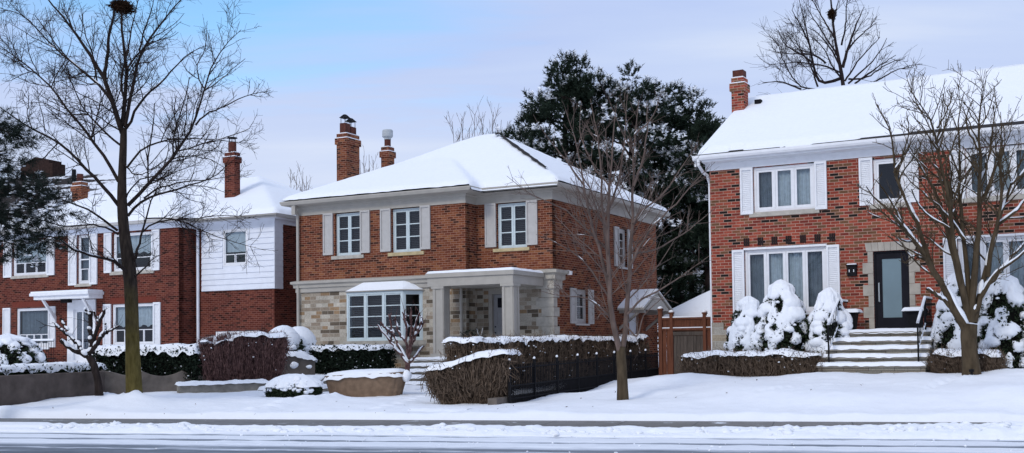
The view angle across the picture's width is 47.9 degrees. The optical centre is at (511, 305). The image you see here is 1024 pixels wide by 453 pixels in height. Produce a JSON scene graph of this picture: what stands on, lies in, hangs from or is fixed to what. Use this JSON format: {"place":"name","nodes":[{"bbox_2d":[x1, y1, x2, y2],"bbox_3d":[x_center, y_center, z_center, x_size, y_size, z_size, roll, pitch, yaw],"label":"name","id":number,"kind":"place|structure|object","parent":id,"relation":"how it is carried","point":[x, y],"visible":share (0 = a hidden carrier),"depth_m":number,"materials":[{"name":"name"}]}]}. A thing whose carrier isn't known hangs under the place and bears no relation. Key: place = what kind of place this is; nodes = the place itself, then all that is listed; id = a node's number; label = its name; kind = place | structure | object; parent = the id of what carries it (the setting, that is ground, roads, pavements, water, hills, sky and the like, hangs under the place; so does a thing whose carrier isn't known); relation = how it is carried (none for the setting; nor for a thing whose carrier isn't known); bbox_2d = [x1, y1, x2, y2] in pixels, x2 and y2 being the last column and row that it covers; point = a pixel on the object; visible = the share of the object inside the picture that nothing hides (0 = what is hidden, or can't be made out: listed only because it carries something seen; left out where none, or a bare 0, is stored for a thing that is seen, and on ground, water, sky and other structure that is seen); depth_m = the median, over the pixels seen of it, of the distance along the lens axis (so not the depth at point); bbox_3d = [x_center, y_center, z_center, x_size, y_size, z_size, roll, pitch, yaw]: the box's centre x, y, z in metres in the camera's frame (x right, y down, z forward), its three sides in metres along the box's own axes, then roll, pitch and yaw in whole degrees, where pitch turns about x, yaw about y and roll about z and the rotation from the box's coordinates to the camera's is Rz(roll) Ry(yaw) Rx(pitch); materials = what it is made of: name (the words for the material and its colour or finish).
{"place":"outdoors","nodes":[
{"label":"outdoors","id":0,"kind":"place"},
{"bbox_2d":[0,418,999,427],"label":"sidewalk","id":1,"kind":"structure","parent":0,"point":[317,422],"depth_m":24.05,"materials":[{"name":"grey concrete"}]},
{"bbox_2d":[0,352,1023,421],"bbox_3d":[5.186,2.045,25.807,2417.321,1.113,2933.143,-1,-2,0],"label":"ground","id":2,"kind":"structure","parent":0,"point":[996,395],"depth_m":26.04,"materials":[{"name":"white snow"}]},
{"bbox_2d":[0,333,49,364],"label":"shrub","id":3,"kind":"object","parent":2,"relation":"on","point":[14,349],"visible":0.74,"depth_m":36.37,"materials":[{"name":"green plant"}]},
{"bbox_2d":[31,339,54,361],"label":"stair railing","id":4,"kind":"object","parent":2,"relation":"on","point":[43,341],"visible":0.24,"depth_m":47.28,"materials":[{"name":"black metal"}]},
{"bbox_2d":[0,104,89,269],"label":"pine tree","id":5,"kind":"object","parent":2,"relation":"on","point":[15,217],"visible":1,"depth_m":26.19,"materials":[{"name":"green plant"}]},
{"bbox_2d":[0,371,104,405],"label":"retaining wall","id":6,"kind":"structure","parent":2,"relation":"on","point":[21,389],"depth_m":31.16,"materials":[{"name":"grey concrete"}]},
{"bbox_2d":[0,361,108,375],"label":"hedge","id":7,"kind":"object","parent":6,"relation":"on","point":[36,368],"visible":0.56,"depth_m":31.97,"materials":[{"name":"green plant"}]},
{"bbox_2d":[39,300,122,395],"bbox_3d":[-12.025,1.167,32.209,2.533,2.721,0.809,-1,-2,13],"label":"pollarded tree","id":8,"kind":"object","parent":2,"relation":"on","point":[94,343],"visible":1,"depth_m":32.18,"materials":[{"name":"brown plant"}]},
{"bbox_2d":[0,157,167,215],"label":"brick house","id":9,"kind":"structure","parent":2,"relation":"on","point":[108,181],"depth_m":62.91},
{"bbox_2d":[0,0,276,392],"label":"bare tree","id":10,"kind":"object","parent":2,"relation":"on","point":[133,374],"visible":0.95,"depth_m":28.98,"materials":[{"name":"brown plant"}]},
{"bbox_2d":[104,0,136,18],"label":"bird nest","id":11,"kind":"object","parent":10,"relation":"in","point":[119,6],"visible":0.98,"depth_m":28.96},
{"bbox_2d":[0,137,300,362],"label":"brick house","id":12,"kind":"structure","parent":2,"relation":"on","point":[187,300],"depth_m":46.45,"materials":[{"name":"red brick"}]},
{"bbox_2d":[10,239,48,278],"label":"window","id":13,"kind":"structure","parent":12,"relation":"in","point":[36,274],"depth_m":49.61,"materials":[{"name":"white paint"}]},
{"bbox_2d":[17,308,49,348],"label":"window","id":14,"kind":"structure","parent":12,"relation":"in","point":[31,317],"depth_m":49.48,"materials":[{"name":"white paint"}]},
{"bbox_2d":[75,309,88,359],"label":"door","id":15,"kind":"structure","parent":12,"relation":"in","point":[77,357],"depth_m":48.05,"materials":[{"name":"white paint"}]},
{"bbox_2d":[74,235,91,286],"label":"window","id":16,"kind":"structure","parent":12,"relation":"in","point":[85,282],"depth_m":48.18,"materials":[{"name":"white paint"}]},
{"bbox_2d":[109,231,153,274],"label":"window","id":17,"kind":"structure","parent":12,"relation":"in","point":[135,236],"depth_m":46.89,"materials":[{"name":"white paint"}]},
{"bbox_2d":[113,303,152,344],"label":"window","id":18,"kind":"structure","parent":12,"relation":"in","point":[145,309],"depth_m":46.76,"materials":[{"name":"white paint"}]},
{"bbox_2d":[223,228,247,265],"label":"window","id":19,"kind":"structure","parent":12,"relation":"in","point":[243,237],"depth_m":45.54,"materials":[{"name":"white paint"}]},
{"bbox_2d":[216,331,256,334],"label":"window","id":20,"kind":"structure","parent":12,"relation":"in","point":[220,332],"depth_m":45.51,"materials":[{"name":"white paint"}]},
{"bbox_2d":[91,343,209,380],"bbox_3d":[-10.838,1.828,34.863,4.054,1.369,1.476,-1,-2,18],"label":"hedge","id":21,"kind":"object","parent":2,"relation":"on","point":[164,359],"visible":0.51,"depth_m":34.21,"materials":[{"name":"green plant"}]},
{"bbox_2d":[101,370,219,393],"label":"scalloped wall","id":22,"kind":"structure","parent":2,"relation":"on","point":[115,383],"depth_m":33.56,"materials":[{"name":"concrete"}]},
{"bbox_2d":[175,379,267,392],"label":"garden kerb","id":23,"kind":"structure","parent":2,"relation":"on","point":[234,385],"depth_m":32.98,"materials":[{"name":"stone"}]},
{"bbox_2d":[195,327,293,380],"bbox_3d":[-8.089,1.690,34.756,2.943,2.233,1.477,0,-2,-18],"label":"shrub","id":24,"kind":"object","parent":2,"relation":"on","point":[243,356],"visible":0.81,"depth_m":34.37,"materials":[{"name":"brown plant"}]},
{"bbox_2d":[270,325,304,350],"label":"dome shrub","id":25,"kind":"object","parent":2,"relation":"on","point":[293,334],"visible":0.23,"depth_m":38.01,"materials":[{"name":"white plant"}]},
{"bbox_2d":[263,373,324,396],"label":"mound shrub","id":26,"kind":"object","parent":2,"relation":"on","point":[290,385],"visible":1,"depth_m":30.98,"materials":[{"name":"green plant"}]},
{"bbox_2d":[282,351,317,374],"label":"stone wall","id":27,"kind":"structure","parent":2,"relation":"on","point":[303,362],"depth_m":37.08,"materials":[{"name":"stone"}]},
{"bbox_2d":[288,163,311,191],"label":"bare tree","id":28,"kind":"object","parent":2,"relation":"on","point":[293,177],"visible":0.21,"depth_m":60.56,"materials":[{"name":"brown plant"}]},
{"bbox_2d":[292,326,316,353],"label":"dome shrub","id":29,"kind":"object","parent":2,"relation":"on","point":[307,336],"visible":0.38,"depth_m":38.82,"materials":[{"name":"white plant"}]},
{"bbox_2d":[307,375,325,383],"bbox_3d":[-6.290,2.323,34.539,1.280,0.480,1.140,-1,-2,12],"label":"stone step","id":30,"kind":"object","parent":2,"relation":"on","point":[320,377],"visible":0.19,"depth_m":34.70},
{"bbox_2d":[322,384,327,391],"bbox_3d":[-5.777,2.449,34.334,0.740,0.243,0.640,-1,-2,20],"label":"stone step","id":31,"kind":"object","parent":2,"relation":"on","point":[325,388],"visible":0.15,"depth_m":34.05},
{"bbox_2d":[309,343,397,374],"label":"hedge","id":32,"kind":"object","parent":2,"relation":"on","point":[330,358],"visible":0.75,"depth_m":37.97,"materials":[{"name":"green plant"}]},
{"bbox_2d":[323,368,411,396],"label":"wrapped hedge","id":33,"kind":"object","parent":2,"relation":"on","point":[371,382],"visible":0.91,"depth_m":31.78,"materials":[{"name":"brown fabric"}]},
{"bbox_2d":[360,145,378,173],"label":"bare tree","id":34,"kind":"object","parent":2,"relation":"on","point":[373,162],"visible":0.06,"depth_m":57.50,"materials":[{"name":"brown plant"}]},
{"bbox_2d":[368,296,427,370],"bbox_3d":[-3.436,0.932,34.369,1.831,2.556,1.392,-1,-2,0],"label":"pollarded tree","id":35,"kind":"object","parent":2,"relation":"on","point":[412,340],"visible":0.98,"depth_m":34.43,"materials":[{"name":"brown plant"}]},
{"bbox_2d":[405,357,444,384],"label":"stone steps","id":36,"kind":"structure","parent":2,"relation":"on","point":[417,368],"depth_m":36.81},
{"bbox_2d":[407,408,469,411],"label":"walkway slab","id":37,"kind":"structure","parent":2,"relation":"on","point":[435,409],"depth_m":26.45,"materials":[{"name":"stone"}]},
{"bbox_2d":[418,341,529,404],"bbox_3d":[-0.968,1.845,29.165,2.555,1.974,1.980,-1,-2,16],"label":"shrub","id":38,"kind":"object","parent":2,"relation":"on","point":[481,377],"visible":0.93,"depth_m":28.67,"materials":[{"name":"brown plant"}]},
{"bbox_2d":[279,114,672,368],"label":"brick house","id":39,"kind":"structure","parent":2,"relation":"on","point":[448,240],"depth_m":40.08,"materials":[{"name":"brick"}]},
{"bbox_2d":[331,212,363,259],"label":"window","id":40,"kind":"structure","parent":39,"relation":"in","point":[343,255],"depth_m":41.21,"materials":[{"name":"white paint"}]},
{"bbox_2d":[343,290,425,345],"bbox_3d":[-4.523,0.473,40.014,3.328,1.900,0.707,-2,-3,28],"label":"bay window","id":41,"kind":"structure","parent":39,"relation":"in","point":[367,339],"depth_m":39.85,"materials":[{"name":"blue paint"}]},
{"bbox_2d":[388,208,423,255],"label":"window","id":42,"kind":"structure","parent":39,"relation":"in","point":[413,251],"depth_m":40.07,"materials":[{"name":"white paint"}]},
{"bbox_2d":[457,327,488,343],"bbox_3d":[-1.274,1.195,37.660,1.196,1.079,1.417,-1,-2,0],"label":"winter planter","id":43,"kind":"object","parent":39,"relation":"on","point":[473,333],"visible":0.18,"depth_m":37.67,"materials":[{"name":"plant"}]},
{"bbox_2d":[494,294,501,336],"bbox_3d":[-0.229,0.694,39.001,0.870,2.160,0.110,-2,-3,28],"label":"door","id":44,"kind":"structure","parent":39,"relation":"in","point":[498,297],"depth_m":39.14,"materials":[{"name":"black metal"}]},
{"bbox_2d":[493,202,529,251],"bbox_3d":[0.028,-2.639,38.943,1.380,1.630,0.320,-2,-3,28],"label":"window","id":45,"kind":"structure","parent":39,"relation":"in","point":[512,247],"depth_m":38.97,"materials":[{"name":"white paint"}]},
{"bbox_2d":[575,290,589,325],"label":"window","id":46,"kind":"structure","parent":39,"relation":"in","point":[582,322],"depth_m":40.37,"materials":[{"name":"white wood"}]},
{"bbox_2d":[618,229,627,269],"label":"window","id":47,"kind":"structure","parent":39,"relation":"in","point":[621,231],"depth_m":43.77,"materials":[{"name":"white glass"}]},
{"bbox_2d":[629,313,635,333],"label":"side door","id":48,"kind":"structure","parent":39,"relation":"in","point":[632,325],"depth_m":44.40,"materials":[{"name":"white"}]},
{"bbox_2d":[444,95,508,141],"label":"bare tree","id":49,"kind":"object","parent":2,"relation":"on","point":[481,132],"visible":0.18,"depth_m":57.89,"materials":[{"name":"brown plant"}]},
{"bbox_2d":[488,391,547,404],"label":"fence kerb","id":50,"kind":"structure","parent":2,"relation":"on","point":[497,400],"depth_m":28.05,"materials":[{"name":"concrete"}]},
{"bbox_2d":[439,328,652,388],"bbox_3d":[1.555,1.748,36.862,1.851,2.122,12.850,-2,-3,30],"label":"hedge","id":51,"kind":"object","parent":2,"relation":"on","point":[568,347],"visible":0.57,"depth_m":35.31,"materials":[{"name":"brown plant"}]},
{"bbox_2d":[490,49,642,188],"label":"pine tree","id":52,"kind":"object","parent":2,"relation":"on","point":[545,106],"visible":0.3,"depth_m":53.39,"materials":[{"name":"green plant"}]},
{"bbox_2d":[508,349,658,402],"bbox_3d":[2.502,1.934,33.999,0.090,1.351,12.282,-2,-2,25],"label":"iron fence","id":53,"kind":"object","parent":2,"relation":"on","point":[646,365],"visible":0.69,"depth_m":32.30,"materials":[{"name":"black metal"}]},
{"bbox_2d":[504,87,719,399],"bbox_3d":[2.426,-1.500,26.902,5.165,7.527,2.913,-1,-2,0],"label":"slender tree","id":54,"kind":"object","parent":2,"relation":"on","point":[622,386],"visible":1,"depth_m":26.87,"materials":[{"name":"brown plant"}]},
{"bbox_2d":[549,58,708,351],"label":"pine tree","id":55,"kind":"object","parent":2,"relation":"on","point":[669,113],"visible":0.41,"depth_m":52.31,"materials":[{"name":"green plant"}]},
{"bbox_2d":[627,78,726,324],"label":"pine tree","id":56,"kind":"object","parent":2,"relation":"on","point":[688,96],"visible":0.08,"depth_m":54.51,"materials":[{"name":"green plant"}]},
{"bbox_2d":[657,306,710,374],"bbox_3d":[6.942,1.268,37.489,4.649,2.612,0.176,-2,-3,28],"label":"wooden fence","id":57,"kind":"object","parent":2,"relation":"on","point":[673,347],"visible":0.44,"depth_m":38.24,"materials":[{"name":"red wood"}]},
{"bbox_2d":[657,291,710,335],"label":"garage","id":58,"kind":"structure","parent":2,"relation":"on","point":[697,305],"depth_m":46.61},
{"bbox_2d":[653,114,725,342],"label":"pine tree","id":59,"kind":"object","parent":2,"relation":"on","point":[705,132],"visible":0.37,"depth_m":51.62,"materials":[{"name":"green plant"}]},
{"bbox_2d":[723,296,762,360],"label":"cone shrub","id":60,"kind":"object","parent":2,"relation":"on","point":[740,332],"visible":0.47,"depth_m":31.39,"materials":[{"name":"white plant"}]},
{"bbox_2d":[676,343,833,376],"bbox_3d":[6.370,1.599,30.520,4.413,1.288,1.150,-2,-3,28],"label":"hedge","id":61,"kind":"object","parent":2,"relation":"on","point":[782,361],"visible":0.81,"depth_m":30.30,"materials":[{"name":"brown plant"}]},
{"bbox_2d":[754,279,808,362],"bbox_3d":[7.365,0.524,31.398,1.713,2.493,1.747,-1,-2,0],"label":"cone shrub","id":62,"kind":"object","parent":2,"relation":"on","point":[781,318],"visible":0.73,"depth_m":30.88,"materials":[{"name":"white plant"}]},
{"bbox_2d":[804,287,852,353],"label":"cone shrub","id":63,"kind":"object","parent":2,"relation":"on","point":[820,313],"visible":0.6,"depth_m":30.32,"materials":[{"name":"white plant"}]},
{"bbox_2d":[746,0,933,94],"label":"bare tree","id":64,"kind":"object","parent":2,"relation":"on","point":[811,54],"visible":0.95,"depth_m":56.16,"materials":[{"name":"brown plant"}]},
{"bbox_2d":[826,8,836,21],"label":"bird nest","id":65,"kind":"object","parent":64,"relation":"in","point":[831,13],"visible":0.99,"depth_m":56.30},
{"bbox_2d":[692,64,1023,357],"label":"brick house","id":66,"kind":"structure","parent":2,"relation":"on","point":[785,167],"depth_m":32.16,"materials":[{"name":"red brick"}]},
{"bbox_2d":[749,163,819,216],"bbox_3d":[7.692,-3.244,32.569,1.990,1.410,0.272,-2,-3,29],"label":"window","id":67,"kind":"structure","parent":66,"relation":"in","point":[786,189],"depth_m":32.62,"materials":[{"name":"white paint"}]},
{"bbox_2d":[745,246,826,314],"bbox_3d":[7.717,-0.671,32.472,2.420,1.880,0.272,-2,-3,29],"label":"window","id":68,"kind":"structure","parent":66,"relation":"in","point":[804,268],"depth_m":32.47,"materials":[{"name":"white paint"}]},
{"bbox_2d":[846,263,857,275],"bbox_3d":[9.260,-0.975,31.435,0.280,0.350,0.147,-2,-3,29],"label":"mailbox","id":69,"kind":"object","parent":66,"relation":"attached to","point":[851,269],"visible":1,"depth_m":31.39,"materials":[{"name":"black metal"}]},
{"bbox_2d":[869,158,906,208],"bbox_3d":[10.181,-3.299,31.131,1.080,1.350,0.180,-2,-3,29],"label":"window","id":70,"kind":"structure","parent":66,"relation":"in","point":[877,162],"depth_m":31.22,"materials":[{"name":"white paint"}]},
{"bbox_2d":[876,252,908,326],"bbox_3d":[10.218,-0.421,31.024,0.816,2.006,0.128,-2,-3,29],"label":"door","id":71,"kind":"structure","parent":66,"relation":"in","point":[891,273],"depth_m":31.05,"materials":[{"name":"black glass"}]},
{"bbox_2d":[958,235,1023,298],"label":"window","id":72,"kind":"structure","parent":66,"relation":"in","point":[983,249],"depth_m":29.89,"materials":[{"name":"white paint"}]},
{"bbox_2d":[962,144,1023,202],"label":"window","id":73,"kind":"structure","parent":66,"relation":"in","point":[990,165],"depth_m":29.87,"materials":[{"name":"white paint"}]},
{"bbox_2d":[816,296,933,373],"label":"stone steps","id":74,"kind":"structure","parent":2,"relation":"on","point":[883,350],"depth_m":29.20,"materials":[{"name":"grey stone"}]},
{"bbox_2d":[846,309,863,329],"bbox_3d":[9.047,0.408,30.887,0.600,0.630,0.600,-2,-3,29],"label":"planter","id":75,"kind":"object","parent":74,"relation":"on","point":[854,313],"visible":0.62,"depth_m":30.68,"materials":[{"name":"black metal"}]},
{"bbox_2d":[901,307,927,327],"bbox_3d":[10.514,0.359,30.071,0.600,0.630,0.600,-2,-3,29],"label":"planter","id":76,"kind":"object","parent":74,"relation":"on","point":[912,313],"visible":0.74,"depth_m":29.93,"materials":[{"name":"black metal"}]},
{"bbox_2d":[846,59,1023,374],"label":"ornamental tree","id":77,"kind":"object","parent":2,"relation":"on","point":[972,293],"visible":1,"depth_m":26.90,"materials":[{"name":"brown plant"}]},
{"bbox_2d":[928,272,984,357],"bbox_3d":[11.333,0.387,29.166,1.622,2.542,1.624,-1,-2,0],"label":"cone shrub","id":78,"kind":"object","parent":2,"relation":"on","point":[946,330],"visible":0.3,"depth_m":28.80,"materials":[{"name":"white plant"}]},
{"bbox_2d":[919,339,1014,373],"bbox_3d":[11.029,1.335,27.903,2.088,1.333,1.119,-2,-3,33],"label":"hedge","id":79,"kind":"object","parent":2,"relation":"on","point":[948,360],"visible":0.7,"depth_m":27.79,"materials":[{"name":"brown plant"}]},
{"bbox_2d":[977,273,1023,368],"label":"cone shrub","id":80,"kind":"object","parent":2,"relation":"on","point":[1000,320],"visible":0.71,"depth_m":28.16,"materials":[{"name":"white plant"}]},
{"bbox_2d":[0,431,1023,452],"bbox_3d":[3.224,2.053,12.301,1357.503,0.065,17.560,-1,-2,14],"label":"road","id":81,"kind":"structure","parent":0,"point":[47,442],"depth_m":19.74,"materials":[{"name":"white snow"}]},
{"bbox_2d":[0,420,1023,439],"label":"snow bank","id":82,"kind":"structure","parent":81,"relation":"on","point":[1009,430],"depth_m":21.49,"materials":[{"name":"white snow"}]},
{"bbox_2d":[155,433,1011,452],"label":"snow chunks","id":83,"kind":"object","parent":81,"relation":"on","point":[965,446],"visible":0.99,"depth_m":19.47,"materials":[{"name":"white snow"}]},
{"bbox_2d":[0,0,1023,326],"label":"sky","id":84,"kind":"structure","parent":0,"point":[399,66],"materials":[{"name":"blue"}]},
{"bbox_2d":[1019,306,1023,357],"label":"cone shrub","id":85,"kind":"object","parent":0,"point":[1021,314],"visible":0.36,"depth_m":28.08,"materials":[{"name":"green plant"}]}
]}

